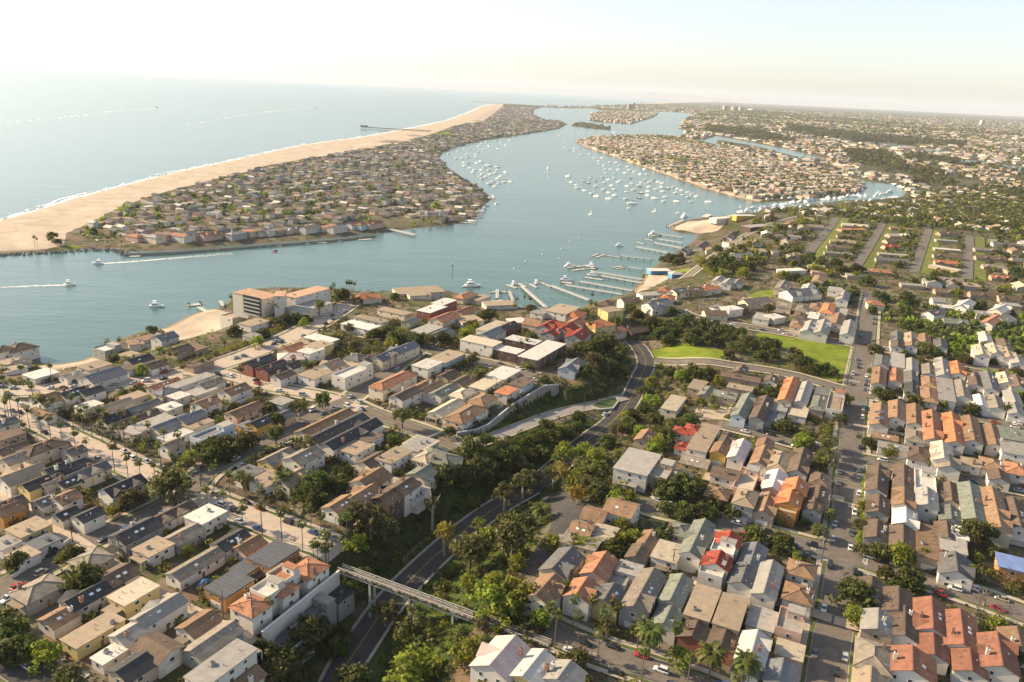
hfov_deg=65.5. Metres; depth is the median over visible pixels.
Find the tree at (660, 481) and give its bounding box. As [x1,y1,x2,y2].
[653,477,670,491]
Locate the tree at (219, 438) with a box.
[209,434,233,451]
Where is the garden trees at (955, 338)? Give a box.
[782,270,1023,409]
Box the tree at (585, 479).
[575,473,596,485]
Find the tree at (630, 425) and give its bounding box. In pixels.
[624,419,640,434]
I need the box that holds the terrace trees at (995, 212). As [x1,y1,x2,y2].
[717,185,1023,298]
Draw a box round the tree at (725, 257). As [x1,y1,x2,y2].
[716,250,737,265]
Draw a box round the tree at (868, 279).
[857,274,876,285]
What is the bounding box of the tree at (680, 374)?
[674,368,689,382]
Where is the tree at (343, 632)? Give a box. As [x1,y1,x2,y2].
[324,623,352,645]
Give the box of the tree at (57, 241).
[52,238,62,244]
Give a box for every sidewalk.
[0,396,347,558]
[0,495,162,574]
[4,302,360,397]
[19,631,90,677]
[186,403,343,489]
[215,367,373,404]
[318,340,654,681]
[338,344,436,400]
[358,335,541,377]
[372,404,461,451]
[473,394,619,444]
[537,615,729,681]
[639,495,831,561]
[655,357,845,389]
[676,309,854,346]
[679,216,795,278]
[720,418,836,453]
[796,291,881,681]
[856,556,1023,625]
[864,453,1023,495]
[867,391,1005,423]
[883,346,1008,372]
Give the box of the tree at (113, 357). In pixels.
[106,353,119,362]
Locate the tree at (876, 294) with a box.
[870,290,888,301]
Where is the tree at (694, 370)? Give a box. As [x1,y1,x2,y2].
[685,365,707,379]
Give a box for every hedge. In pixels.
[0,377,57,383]
[188,323,286,360]
[370,558,401,573]
[453,355,468,367]
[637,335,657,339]
[695,254,716,277]
[855,476,865,535]
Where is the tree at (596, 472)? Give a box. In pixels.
[577,464,606,485]
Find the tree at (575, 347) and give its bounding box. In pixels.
[570,341,583,353]
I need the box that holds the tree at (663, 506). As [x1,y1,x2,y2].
[654,500,674,515]
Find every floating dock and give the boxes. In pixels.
[188,301,201,305]
[583,275,603,279]
[666,219,684,226]
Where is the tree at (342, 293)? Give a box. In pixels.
[330,286,350,301]
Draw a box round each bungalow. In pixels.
[675,246,691,255]
[693,241,709,250]
[701,214,711,217]
[709,216,727,223]
[721,231,737,243]
[722,240,744,246]
[730,252,752,260]
[740,224,770,232]
[823,251,852,256]
[826,244,852,250]
[829,238,855,244]
[836,228,866,231]
[836,233,861,239]
[841,223,867,228]
[865,300,884,311]
[868,269,893,276]
[874,256,909,264]
[877,252,907,258]
[880,244,899,249]
[882,239,907,243]
[884,233,908,237]
[889,227,913,231]
[899,282,925,289]
[920,309,945,321]
[928,264,961,273]
[929,297,952,304]
[931,253,963,260]
[932,247,960,252]
[932,287,954,296]
[933,259,958,267]
[934,239,958,243]
[934,304,953,311]
[935,231,959,235]
[940,276,964,282]
[941,317,969,327]
[952,299,975,314]
[967,290,997,300]
[972,247,1001,253]
[973,255,1006,262]
[974,310,994,318]
[978,314,1002,330]
[980,263,1004,270]
[987,304,1013,315]
[988,274,1012,282]
[996,294,1020,304]
[999,302,1022,309]
[999,315,1016,326]
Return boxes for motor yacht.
[63,281,75,284]
[92,260,103,263]
[149,300,163,306]
[464,279,480,286]
[560,275,572,280]
[564,262,574,266]
[586,262,598,267]
[587,270,598,276]
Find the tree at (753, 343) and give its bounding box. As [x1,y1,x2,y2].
[743,338,758,349]
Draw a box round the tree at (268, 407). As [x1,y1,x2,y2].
[260,399,277,412]
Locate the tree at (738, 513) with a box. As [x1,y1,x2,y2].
[731,507,741,517]
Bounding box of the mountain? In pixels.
[578,92,798,105]
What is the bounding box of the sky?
[0,0,1023,116]
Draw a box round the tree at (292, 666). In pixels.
[257,643,306,681]
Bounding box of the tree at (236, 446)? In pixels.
[219,434,250,462]
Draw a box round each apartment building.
[459,335,501,357]
[534,319,591,347]
[612,447,661,492]
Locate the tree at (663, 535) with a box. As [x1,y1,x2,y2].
[654,527,673,541]
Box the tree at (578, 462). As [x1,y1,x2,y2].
[572,456,592,469]
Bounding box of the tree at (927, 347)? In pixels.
[915,340,938,353]
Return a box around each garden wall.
[11,537,70,578]
[225,394,253,410]
[261,570,339,642]
[429,405,502,437]
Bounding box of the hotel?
[232,286,332,318]
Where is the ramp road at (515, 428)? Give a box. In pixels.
[455,395,628,446]
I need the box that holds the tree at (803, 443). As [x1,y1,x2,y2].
[793,431,814,447]
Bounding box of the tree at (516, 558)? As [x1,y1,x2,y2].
[507,553,527,570]
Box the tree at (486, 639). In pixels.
[473,632,492,652]
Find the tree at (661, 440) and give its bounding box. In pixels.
[647,433,666,447]
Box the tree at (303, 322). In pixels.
[298,316,309,326]
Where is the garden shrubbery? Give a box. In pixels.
[7,248,1023,681]
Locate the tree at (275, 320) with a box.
[269,317,282,326]
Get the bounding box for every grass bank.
[815,218,848,257]
[863,224,895,268]
[920,230,941,273]
[974,237,986,281]
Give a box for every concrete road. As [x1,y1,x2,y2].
[0,301,355,395]
[0,397,344,562]
[202,366,368,411]
[341,343,431,400]
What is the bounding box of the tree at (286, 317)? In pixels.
[278,313,291,323]
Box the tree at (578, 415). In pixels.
[570,411,586,422]
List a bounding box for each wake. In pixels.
[0,285,65,287]
[103,253,230,263]
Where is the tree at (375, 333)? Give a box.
[365,328,384,340]
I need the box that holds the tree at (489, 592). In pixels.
[466,579,508,620]
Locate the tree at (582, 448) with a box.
[574,441,593,458]
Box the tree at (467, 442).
[454,434,485,459]
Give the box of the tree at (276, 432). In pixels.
[266,425,285,443]
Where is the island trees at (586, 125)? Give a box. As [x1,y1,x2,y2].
[573,109,710,135]
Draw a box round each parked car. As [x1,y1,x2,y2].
[0,591,10,603]
[10,582,26,590]
[20,661,33,670]
[33,568,48,576]
[45,547,58,556]
[94,455,103,461]
[97,535,107,542]
[141,377,150,381]
[159,369,168,373]
[193,465,201,472]
[209,490,218,496]
[215,500,225,506]
[229,505,240,512]
[234,517,245,523]
[237,462,246,467]
[240,498,250,504]
[252,524,262,530]
[282,517,293,524]
[307,529,318,534]
[327,534,336,540]
[562,646,573,651]
[577,635,591,646]
[589,652,602,661]
[605,642,620,650]
[608,667,624,675]
[634,651,649,659]
[652,497,661,502]
[653,664,669,674]
[731,520,741,524]
[764,528,774,535]
[799,552,812,557]
[805,541,818,547]
[811,647,818,658]
[820,603,826,612]
[827,559,833,568]
[832,520,837,526]
[833,666,840,676]
[841,651,848,661]
[852,507,856,514]
[852,567,857,575]
[863,553,876,559]
[877,457,887,461]
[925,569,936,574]
[933,588,947,597]
[947,584,962,591]
[960,470,968,475]
[967,478,978,483]
[971,583,979,591]
[990,604,1005,612]
[994,595,1009,602]
[1010,423,1019,428]
[1013,487,1023,492]
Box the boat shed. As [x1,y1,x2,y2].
[732,214,755,220]
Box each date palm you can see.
[231,469,253,490]
[272,467,294,484]
[314,299,324,314]
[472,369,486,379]
[529,501,552,519]
[635,616,666,656]
[695,640,728,678]
[730,647,761,677]
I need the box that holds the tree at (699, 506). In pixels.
[692,501,710,517]
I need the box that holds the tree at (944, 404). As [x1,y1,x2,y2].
[937,400,950,410]
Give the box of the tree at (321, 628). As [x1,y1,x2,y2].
[293,610,332,651]
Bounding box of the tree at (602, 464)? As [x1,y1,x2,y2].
[582,459,612,480]
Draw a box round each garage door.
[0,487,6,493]
[166,659,179,674]
[210,599,220,609]
[233,553,242,560]
[235,481,242,488]
[326,515,334,523]
[568,610,580,616]
[624,621,636,629]
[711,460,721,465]
[735,516,746,521]
[755,519,767,526]
[911,464,921,468]
[918,516,930,522]
[920,563,934,568]
[1011,535,1023,541]
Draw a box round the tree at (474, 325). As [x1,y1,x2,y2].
[466,321,480,331]
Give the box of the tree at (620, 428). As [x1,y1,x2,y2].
[609,423,630,438]
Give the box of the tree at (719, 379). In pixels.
[711,374,724,386]
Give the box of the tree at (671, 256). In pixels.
[664,252,674,261]
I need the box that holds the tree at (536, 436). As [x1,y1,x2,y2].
[525,429,545,445]
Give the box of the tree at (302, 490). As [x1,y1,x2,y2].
[290,478,322,502]
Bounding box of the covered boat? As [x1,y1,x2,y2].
[196,578,211,589]
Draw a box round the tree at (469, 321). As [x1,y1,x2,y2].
[464,319,479,329]
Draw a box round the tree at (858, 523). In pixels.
[852,518,866,531]
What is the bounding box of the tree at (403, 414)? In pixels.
[392,407,412,427]
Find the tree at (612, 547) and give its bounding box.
[599,537,624,559]
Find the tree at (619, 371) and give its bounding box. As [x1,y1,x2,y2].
[609,365,631,380]
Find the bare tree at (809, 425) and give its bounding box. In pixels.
[805,421,819,431]
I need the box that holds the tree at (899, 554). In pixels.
[887,540,916,569]
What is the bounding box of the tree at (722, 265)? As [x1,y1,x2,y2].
[711,263,725,274]
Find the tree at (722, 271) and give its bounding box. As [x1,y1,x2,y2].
[716,268,727,277]
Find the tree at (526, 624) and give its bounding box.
[516,613,542,636]
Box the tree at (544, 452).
[535,444,551,462]
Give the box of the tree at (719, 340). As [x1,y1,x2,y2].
[712,335,725,345]
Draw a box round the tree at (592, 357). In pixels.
[583,351,602,368]
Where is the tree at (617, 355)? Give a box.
[603,345,631,368]
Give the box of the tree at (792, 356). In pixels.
[786,352,798,361]
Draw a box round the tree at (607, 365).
[594,357,618,373]
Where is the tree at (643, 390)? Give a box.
[636,385,654,397]
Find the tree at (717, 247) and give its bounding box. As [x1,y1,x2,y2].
[712,244,722,251]
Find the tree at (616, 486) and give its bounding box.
[608,483,629,495]
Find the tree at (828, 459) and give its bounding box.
[822,454,838,473]
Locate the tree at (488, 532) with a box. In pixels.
[479,525,496,540]
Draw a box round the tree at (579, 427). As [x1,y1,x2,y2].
[569,420,584,435]
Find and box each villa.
[124,233,143,242]
[143,234,164,243]
[152,232,170,241]
[171,232,191,242]
[183,231,197,234]
[189,231,207,241]
[198,230,219,241]
[218,228,237,238]
[225,231,247,240]
[247,228,264,237]
[256,229,268,236]
[265,228,282,236]
[276,228,284,235]
[283,226,296,234]
[292,225,304,233]
[299,224,319,234]
[320,224,334,232]
[327,224,346,233]
[345,221,363,229]
[355,221,368,230]
[366,219,383,229]
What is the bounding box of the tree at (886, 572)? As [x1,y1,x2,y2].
[876,565,896,581]
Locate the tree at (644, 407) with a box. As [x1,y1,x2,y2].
[637,402,654,415]
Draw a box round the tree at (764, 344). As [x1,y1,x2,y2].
[755,340,770,350]
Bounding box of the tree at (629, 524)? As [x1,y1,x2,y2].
[621,520,639,532]
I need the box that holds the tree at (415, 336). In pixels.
[406,331,425,343]
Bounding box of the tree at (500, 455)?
[490,447,512,469]
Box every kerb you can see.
[1,399,344,561]
[1,499,161,597]
[12,302,353,395]
[189,406,344,486]
[218,370,367,407]
[322,342,653,679]
[372,407,455,449]
[555,622,714,681]
[805,294,877,681]
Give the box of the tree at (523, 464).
[513,458,533,470]
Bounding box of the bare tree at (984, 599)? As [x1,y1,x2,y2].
[971,586,990,605]
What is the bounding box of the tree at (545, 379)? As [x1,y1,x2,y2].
[537,374,552,384]
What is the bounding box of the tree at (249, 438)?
[235,430,260,447]
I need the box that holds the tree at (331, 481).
[322,474,337,489]
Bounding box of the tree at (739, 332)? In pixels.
[730,327,746,340]
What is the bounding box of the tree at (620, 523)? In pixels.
[610,517,630,530]
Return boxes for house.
[0,341,39,360]
[0,357,17,367]
[0,364,28,375]
[0,416,20,432]
[0,428,26,447]
[0,436,69,472]
[0,440,30,458]
[0,462,46,495]
[0,494,29,513]
[0,500,26,528]
[0,516,52,558]
[3,531,61,569]
[6,573,64,615]
[12,357,32,367]
[17,474,53,501]
[22,367,58,384]
[28,385,105,424]
[29,493,55,515]
[35,562,140,639]
[40,457,91,478]
[41,474,83,495]
[49,488,83,511]
[49,505,105,534]
[58,370,84,384]
[59,610,126,660]
[61,444,88,461]
[63,460,112,488]
[66,546,115,571]
[74,399,104,417]
[75,359,112,374]
[77,365,128,387]
[89,642,128,674]
[92,341,121,360]
[93,398,163,434]
[96,473,148,507]
[97,397,135,415]
[100,577,160,618]
[103,401,182,437]
[104,516,163,557]
[105,651,157,681]
[107,592,190,655]
[117,350,140,361]
[119,390,148,404]
[120,343,128,351]
[120,413,175,444]
[121,362,145,376]
[122,353,155,364]
[126,334,153,351]
[129,535,175,570]
[129,631,186,678]
[143,359,169,375]
[145,377,180,394]
[148,409,214,439]
[150,331,179,350]
[150,372,214,403]
[154,499,199,531]
[156,427,196,442]
[158,437,186,459]
[163,528,251,590]
[164,522,206,554]
[165,391,190,405]
[166,343,194,359]
[174,609,223,645]
[180,620,244,668]
[183,357,214,373]
[183,503,227,535]
[183,638,262,681]
[185,386,218,401]
[190,395,222,416]
[190,420,237,448]
[192,344,207,355]
[193,376,225,390]
[203,559,258,612]
[218,382,251,403]
[220,311,269,331]
[224,400,265,426]
[227,555,330,635]
[230,464,266,490]
[232,534,267,560]
[234,664,267,681]
[236,413,278,436]
[241,353,288,381]
[242,332,262,341]
[246,539,300,579]
[249,467,309,498]
[256,446,295,469]
[269,396,293,412]
[270,369,296,387]
[270,584,355,663]
[276,341,304,352]
[277,352,304,362]
[278,409,296,427]
[281,444,325,472]
[284,360,304,376]
[292,339,311,344]
[293,408,355,440]
[297,347,325,363]
[297,367,335,387]
[302,333,339,346]
[302,340,334,356]
[303,412,370,445]
[315,357,347,371]
[317,417,383,459]
[321,493,351,524]
[332,361,373,390]
[337,431,383,464]
[340,320,380,335]
[342,352,379,362]
[346,361,359,367]
[346,466,393,493]
[347,483,382,509]
[351,293,382,304]
[353,314,389,327]
[354,450,383,475]
[367,370,417,401]
[369,340,419,370]
[370,476,430,525]
[374,446,412,474]
[376,307,412,320]
[389,386,422,409]
[392,285,445,299]
[399,435,435,457]
[401,316,421,328]
[401,434,439,451]
[405,462,438,488]
[410,324,442,335]
[410,450,431,469]
[411,358,442,378]
[411,378,435,388]
[416,298,456,320]
[421,380,445,402]
[423,447,464,471]
[425,398,466,423]
[426,382,459,404]
[428,310,460,328]
[428,349,465,370]
[429,327,455,342]
[435,368,460,383]
[441,403,488,433]
[448,387,476,402]
[449,374,475,388]
[452,292,477,304]
[455,305,478,315]
[457,315,484,327]
[466,392,498,408]
[468,366,520,394]
[469,634,530,681]
[470,294,490,304]
[475,320,519,337]
[475,326,505,340]
[481,300,517,309]
[494,345,524,362]
[494,377,534,404]
[504,335,541,350]
[506,317,523,327]
[509,648,556,681]
[517,340,565,370]
[521,317,544,330]
[521,572,565,620]
[530,307,546,319]
[538,546,584,582]
[542,659,587,681]
[544,303,580,321]
[558,358,586,379]
[558,519,619,557]
[561,576,600,621]
[566,310,587,321]
[566,317,587,328]
[578,550,618,584]
[579,496,641,526]
[584,320,616,334]
[591,582,625,624]
[596,300,615,311]
[597,306,623,321]
[608,559,643,591]
[612,326,627,338]
[617,297,641,307]
[618,567,666,630]
[624,529,659,567]
[626,325,648,339]
[633,428,656,449]
[636,292,660,300]
[641,300,674,315]
[644,298,673,304]
[647,458,675,492]
[650,539,680,574]
[651,573,693,645]
[657,287,670,294]
[660,294,675,301]
[660,394,686,419]
[666,520,690,543]
[667,287,689,299]
[668,287,681,298]
[669,468,693,494]
[673,423,700,442]
[673,440,688,455]
[676,583,721,655]
[677,518,715,574]
[679,453,712,477]
[686,422,721,458]
[687,286,704,296]
[687,379,708,395]
[697,385,714,403]
[697,529,742,589]
[701,309,727,319]
[702,284,720,295]
[702,465,742,489]
[703,484,732,510]
[706,592,748,666]
[708,305,722,309]
[709,431,736,466]
[711,275,725,285]
[712,389,737,405]
[719,305,743,317]
[720,364,761,389]
[721,278,735,290]
[726,382,753,395]
[726,438,751,470]
[727,541,768,603]
[729,392,756,427]
[729,629,772,681]
[731,464,759,499]
[731,487,759,522]
[732,278,744,288]
[734,302,748,312]
[738,295,772,309]
[745,604,778,637]
[747,395,773,429]
[748,437,774,476]
[748,559,784,609]
[751,491,777,527]
[752,312,769,325]
[760,468,787,494]
[761,657,798,681]
[762,374,779,388]
[763,313,785,324]
[764,412,784,429]
[765,449,790,473]
[770,399,788,418]
[772,603,805,673]
[773,280,790,294]
[773,476,809,526]
[775,300,792,313]
[776,268,806,273]
[776,376,800,413]
[778,286,821,301]
[781,558,817,619]
[786,447,812,480]
[787,405,808,424]
[789,321,804,334]
[792,312,808,321]
[792,381,813,406]
[794,305,809,313]
[799,319,818,340]
[801,283,815,287]
[801,496,824,523]
[806,311,819,321]
[807,484,829,507]
[808,302,821,312]
[808,386,829,419]
[808,470,830,490]
[811,275,825,287]
[812,318,831,342]
[819,302,836,320]
[824,388,845,420]
[827,286,842,296]
[830,312,845,332]
[834,307,847,315]
[835,290,850,307]
[839,319,857,343]
[851,665,887,681]
[852,635,892,681]
[854,575,885,608]
[859,607,892,644]
[862,518,888,546]
[864,463,889,501]
[864,493,889,522]
[868,402,889,434]
[869,366,886,392]
[872,431,898,443]
[873,354,889,372]
[877,439,908,459]
[881,585,919,645]
[887,367,902,390]
[887,523,915,555]
[888,399,905,431]
[889,330,903,352]
[889,463,916,520]
[889,644,937,681]
[890,352,904,370]
[891,506,919,530]
[903,332,917,354]
[903,369,919,400]
[904,357,918,373]
[904,428,925,446]
[905,403,923,430]
[906,444,929,468]
[912,595,947,637]
[914,466,939,522]
[914,522,942,569]
[916,632,949,675]
[918,333,931,349]
[920,363,935,376]
[920,375,936,388]
[920,386,938,410]
[921,409,943,447]
[929,440,961,482]
[932,338,947,354]
[933,356,951,378]
[933,520,969,545]
[936,377,955,411]
[936,480,962,525]
[936,550,975,591]
[939,537,967,557]
[941,411,965,456]
[942,608,978,653]
[949,360,966,380]
[949,646,989,681]
[953,379,972,407]
[957,481,986,535]
[960,415,983,455]
[960,456,981,476]
[965,371,983,393]
[970,343,990,366]
[971,393,990,416]
[976,630,1021,681]
[977,331,992,343]
[978,456,1004,477]
[979,370,999,395]
[980,423,1003,456]
[980,485,1012,548]
[984,342,1003,365]
[984,394,1006,419]
[985,468,1010,491]
[993,551,1023,584]
[995,338,1012,347]
[995,371,1012,392]
[996,625,1023,667]
[997,425,1023,443]
[998,439,1023,463]
[1001,346,1017,366]
[1001,389,1023,406]
[1003,460,1023,483]
[1004,496,1023,541]
[1005,402,1023,423]
[1008,353,1023,369]
[1009,373,1023,391]
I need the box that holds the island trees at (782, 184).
[587,134,864,198]
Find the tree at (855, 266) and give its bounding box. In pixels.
[850,262,864,272]
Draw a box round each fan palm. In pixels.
[0,364,7,382]
[0,372,5,397]
[0,397,7,417]
[1,395,9,416]
[3,390,12,414]
[12,395,20,419]
[16,362,24,385]
[18,420,26,429]
[24,405,30,428]
[27,382,34,397]
[32,397,38,406]
[34,412,42,434]
[38,393,46,401]
[42,413,52,437]
[46,361,52,384]
[48,394,55,412]
[55,419,64,437]
[56,404,64,421]
[66,392,74,407]
[66,404,74,427]
[70,427,78,445]
[76,405,84,432]
[81,437,89,449]
[82,403,89,418]
[84,410,93,437]
[95,404,103,417]
[96,418,104,442]
[101,408,110,416]
[107,441,116,470]
[108,423,116,438]
[116,408,124,419]
[118,422,127,450]
[120,451,130,476]
[129,416,138,424]
[130,434,139,457]
[133,457,144,471]
[142,434,150,463]
[143,420,150,445]
[149,460,156,474]
[154,440,162,469]
[159,427,165,442]
[166,349,172,365]
[167,449,174,464]
[172,350,179,362]
[172,429,181,445]
[181,480,192,499]
[182,455,190,476]
[193,453,203,485]
[199,356,206,371]
[200,484,210,503]
[208,463,217,489]
[211,350,218,360]
[218,487,228,508]
[224,469,232,497]
[236,364,243,373]
[237,500,247,526]
[240,473,250,499]
[254,484,265,502]
[255,498,266,534]
[263,596,273,608]
[272,485,282,512]
[275,507,285,540]
[288,495,297,520]
[296,519,306,550]
[298,504,307,522]
[300,360,306,368]
[305,502,313,521]
[308,540,316,557]
[312,536,322,557]
[314,509,325,534]
[319,528,330,563]
[319,542,329,562]
[323,540,333,563]
[334,512,343,537]
[341,510,351,542]
[543,600,556,620]
[550,606,563,648]
[560,578,569,588]
[568,593,580,625]
[572,609,584,629]
[587,593,598,621]
[593,625,605,665]
[599,604,613,636]
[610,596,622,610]
[633,612,645,648]
[638,642,650,681]
[670,619,684,658]
[671,615,679,627]
[684,650,697,681]
[731,668,746,681]
[744,651,757,681]
[855,432,861,444]
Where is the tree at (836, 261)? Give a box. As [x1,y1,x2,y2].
[829,257,843,266]
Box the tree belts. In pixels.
[704,122,1023,193]
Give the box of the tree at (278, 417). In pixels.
[270,412,286,424]
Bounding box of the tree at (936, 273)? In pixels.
[929,270,942,276]
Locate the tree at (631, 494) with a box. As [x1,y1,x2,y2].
[622,489,636,501]
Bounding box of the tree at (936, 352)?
[932,347,946,358]
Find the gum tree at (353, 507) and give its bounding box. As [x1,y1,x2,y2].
[342,499,369,528]
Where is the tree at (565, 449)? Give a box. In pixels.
[550,440,577,462]
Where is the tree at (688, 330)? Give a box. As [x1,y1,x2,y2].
[679,328,695,336]
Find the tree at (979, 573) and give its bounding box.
[969,563,987,584]
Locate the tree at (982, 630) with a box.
[978,625,986,631]
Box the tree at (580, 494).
[568,483,588,504]
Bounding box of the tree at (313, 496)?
[305,488,329,509]
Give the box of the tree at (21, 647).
[4,632,39,666]
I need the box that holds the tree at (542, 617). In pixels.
[526,608,551,629]
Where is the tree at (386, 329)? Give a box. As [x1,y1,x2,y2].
[379,325,394,339]
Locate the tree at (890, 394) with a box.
[878,389,896,400]
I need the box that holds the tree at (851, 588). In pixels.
[827,572,878,609]
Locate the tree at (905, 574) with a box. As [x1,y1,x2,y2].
[894,565,926,593]
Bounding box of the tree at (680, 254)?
[675,251,685,257]
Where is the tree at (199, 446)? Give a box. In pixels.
[192,435,221,458]
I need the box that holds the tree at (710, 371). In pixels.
[701,366,716,378]
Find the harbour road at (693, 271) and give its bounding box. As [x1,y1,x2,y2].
[682,216,804,278]
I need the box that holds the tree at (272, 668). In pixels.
[259,656,286,681]
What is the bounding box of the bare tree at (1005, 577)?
[1000,564,1015,583]
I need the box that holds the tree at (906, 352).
[898,349,911,357]
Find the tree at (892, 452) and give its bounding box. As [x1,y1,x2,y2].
[881,443,898,458]
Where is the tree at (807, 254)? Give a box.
[803,251,816,260]
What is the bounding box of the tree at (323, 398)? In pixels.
[313,390,331,408]
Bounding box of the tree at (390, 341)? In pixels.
[383,336,398,347]
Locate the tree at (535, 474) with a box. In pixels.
[517,469,543,483]
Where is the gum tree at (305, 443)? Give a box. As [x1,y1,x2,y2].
[296,434,316,448]
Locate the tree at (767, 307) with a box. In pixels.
[763,304,775,311]
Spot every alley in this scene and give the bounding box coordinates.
[0,492,257,645]
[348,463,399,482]
[692,576,832,622]
[759,476,844,500]
[834,616,859,630]
[848,503,1023,546]
[853,423,982,449]
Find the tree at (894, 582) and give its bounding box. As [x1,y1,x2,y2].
[884,577,905,587]
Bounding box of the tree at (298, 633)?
[288,622,315,651]
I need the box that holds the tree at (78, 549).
[63,541,86,563]
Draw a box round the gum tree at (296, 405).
[287,397,308,418]
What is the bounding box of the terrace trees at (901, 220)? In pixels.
[803,213,1002,289]
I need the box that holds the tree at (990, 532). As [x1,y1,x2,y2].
[973,520,1000,545]
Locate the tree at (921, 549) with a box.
[911,547,931,562]
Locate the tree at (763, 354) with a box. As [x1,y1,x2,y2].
[753,349,769,361]
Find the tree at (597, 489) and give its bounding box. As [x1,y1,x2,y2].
[585,478,609,503]
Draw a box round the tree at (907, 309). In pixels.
[896,304,913,316]
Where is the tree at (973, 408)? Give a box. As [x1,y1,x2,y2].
[963,401,981,417]
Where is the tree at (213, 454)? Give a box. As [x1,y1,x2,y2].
[199,443,231,466]
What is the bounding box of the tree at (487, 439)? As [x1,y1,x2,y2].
[475,432,495,447]
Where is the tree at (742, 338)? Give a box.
[738,334,753,341]
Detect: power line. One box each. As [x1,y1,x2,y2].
[813,534,829,592]
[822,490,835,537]
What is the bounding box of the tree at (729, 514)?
[724,503,746,519]
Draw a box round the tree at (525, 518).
[508,512,536,530]
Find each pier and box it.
[197,306,209,312]
[361,127,430,131]
[385,228,415,236]
[520,286,547,307]
[550,285,588,300]
[565,284,621,294]
[579,280,632,290]
[592,270,641,280]
[600,274,641,283]
[621,255,651,260]
[637,246,666,252]
[657,238,682,244]
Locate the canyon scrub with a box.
[449,447,518,521]
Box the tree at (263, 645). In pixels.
[252,636,281,665]
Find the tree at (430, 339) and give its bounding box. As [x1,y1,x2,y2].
[420,334,437,346]
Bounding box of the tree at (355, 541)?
[341,533,369,553]
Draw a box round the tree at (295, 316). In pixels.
[290,312,301,323]
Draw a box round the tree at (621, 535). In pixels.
[613,529,630,545]
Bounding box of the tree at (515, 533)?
[494,519,536,556]
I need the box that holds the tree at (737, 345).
[726,340,745,351]
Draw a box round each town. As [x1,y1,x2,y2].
[87,106,562,238]
[546,104,1023,132]
[576,134,865,199]
[589,110,714,138]
[678,111,1023,190]
[705,186,1023,290]
[765,180,1023,211]
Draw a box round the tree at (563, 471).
[557,463,569,490]
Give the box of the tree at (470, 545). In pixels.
[448,531,493,572]
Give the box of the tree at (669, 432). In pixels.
[657,426,677,443]
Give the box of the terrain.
[0,101,1023,681]
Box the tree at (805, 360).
[796,354,811,366]
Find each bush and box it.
[52,547,74,565]
[103,502,119,515]
[394,437,407,445]
[521,363,531,368]
[540,532,560,552]
[569,532,585,549]
[582,536,602,551]
[707,394,715,402]
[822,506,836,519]
[984,615,1010,630]
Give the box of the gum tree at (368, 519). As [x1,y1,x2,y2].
[351,502,385,539]
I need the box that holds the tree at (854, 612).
[843,604,862,626]
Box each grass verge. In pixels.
[0,398,345,562]
[0,496,165,598]
[0,648,81,681]
[1,301,357,396]
[186,404,345,488]
[215,368,370,408]
[340,345,432,398]
[355,405,460,450]
[359,335,539,377]
[550,620,721,681]
[640,497,830,558]
[656,358,846,393]
[678,309,855,346]
[680,216,796,278]
[721,419,838,457]
[800,291,878,681]
[857,553,1023,622]
[864,454,1023,493]
[868,392,1023,427]
[885,347,1005,371]
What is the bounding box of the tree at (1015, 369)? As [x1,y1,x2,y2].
[1007,366,1023,375]
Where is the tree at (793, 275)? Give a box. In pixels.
[789,272,798,279]
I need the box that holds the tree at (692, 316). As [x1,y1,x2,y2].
[687,314,695,321]
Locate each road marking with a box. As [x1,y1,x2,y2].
[339,340,645,680]
[369,411,457,444]
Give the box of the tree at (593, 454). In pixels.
[581,446,607,463]
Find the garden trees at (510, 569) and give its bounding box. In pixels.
[8,315,1023,681]
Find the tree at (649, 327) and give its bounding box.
[645,321,656,331]
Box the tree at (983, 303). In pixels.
[974,299,987,308]
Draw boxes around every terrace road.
[802,218,840,254]
[853,223,885,264]
[908,229,932,272]
[962,236,973,279]
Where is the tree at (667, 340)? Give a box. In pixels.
[661,334,676,345]
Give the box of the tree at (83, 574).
[56,557,105,595]
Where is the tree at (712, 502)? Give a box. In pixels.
[704,494,723,511]
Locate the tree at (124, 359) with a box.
[119,355,131,364]
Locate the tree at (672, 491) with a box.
[654,479,684,505]
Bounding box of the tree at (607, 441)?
[596,433,617,449]
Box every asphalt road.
[0,492,196,597]
[0,638,77,681]
[179,398,352,492]
[355,406,461,449]
[361,335,537,376]
[540,621,715,681]
[638,498,839,559]
[653,358,857,394]
[677,309,864,347]
[717,420,848,458]
[806,292,877,681]
[840,548,1023,620]
[850,453,1023,492]
[856,391,1023,429]
[865,345,1008,371]
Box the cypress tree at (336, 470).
[331,466,339,476]
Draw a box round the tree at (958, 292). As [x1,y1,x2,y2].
[951,287,963,297]
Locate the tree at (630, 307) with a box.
[624,303,636,311]
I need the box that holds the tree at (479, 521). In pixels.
[471,516,485,533]
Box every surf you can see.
[0,104,490,219]
[3,105,482,219]
[8,109,474,216]
[25,104,489,210]
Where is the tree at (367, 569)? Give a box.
[357,566,374,574]
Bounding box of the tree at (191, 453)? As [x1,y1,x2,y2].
[176,449,202,467]
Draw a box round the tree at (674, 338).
[660,334,676,341]
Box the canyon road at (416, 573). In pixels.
[322,340,653,681]
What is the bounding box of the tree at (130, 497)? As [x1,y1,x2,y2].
[116,487,146,510]
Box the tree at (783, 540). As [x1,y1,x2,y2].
[766,529,795,553]
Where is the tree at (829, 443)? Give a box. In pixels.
[820,438,837,449]
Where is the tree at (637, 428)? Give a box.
[633,424,645,433]
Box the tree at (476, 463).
[466,453,487,474]
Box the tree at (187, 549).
[181,544,195,555]
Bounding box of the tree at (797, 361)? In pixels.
[791,358,805,367]
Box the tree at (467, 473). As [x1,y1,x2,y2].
[452,464,477,483]
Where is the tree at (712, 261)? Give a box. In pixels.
[703,254,719,268]
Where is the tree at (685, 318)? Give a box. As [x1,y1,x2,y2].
[673,313,691,326]
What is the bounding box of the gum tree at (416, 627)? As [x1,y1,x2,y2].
[393,604,436,644]
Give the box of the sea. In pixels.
[0,69,1021,363]

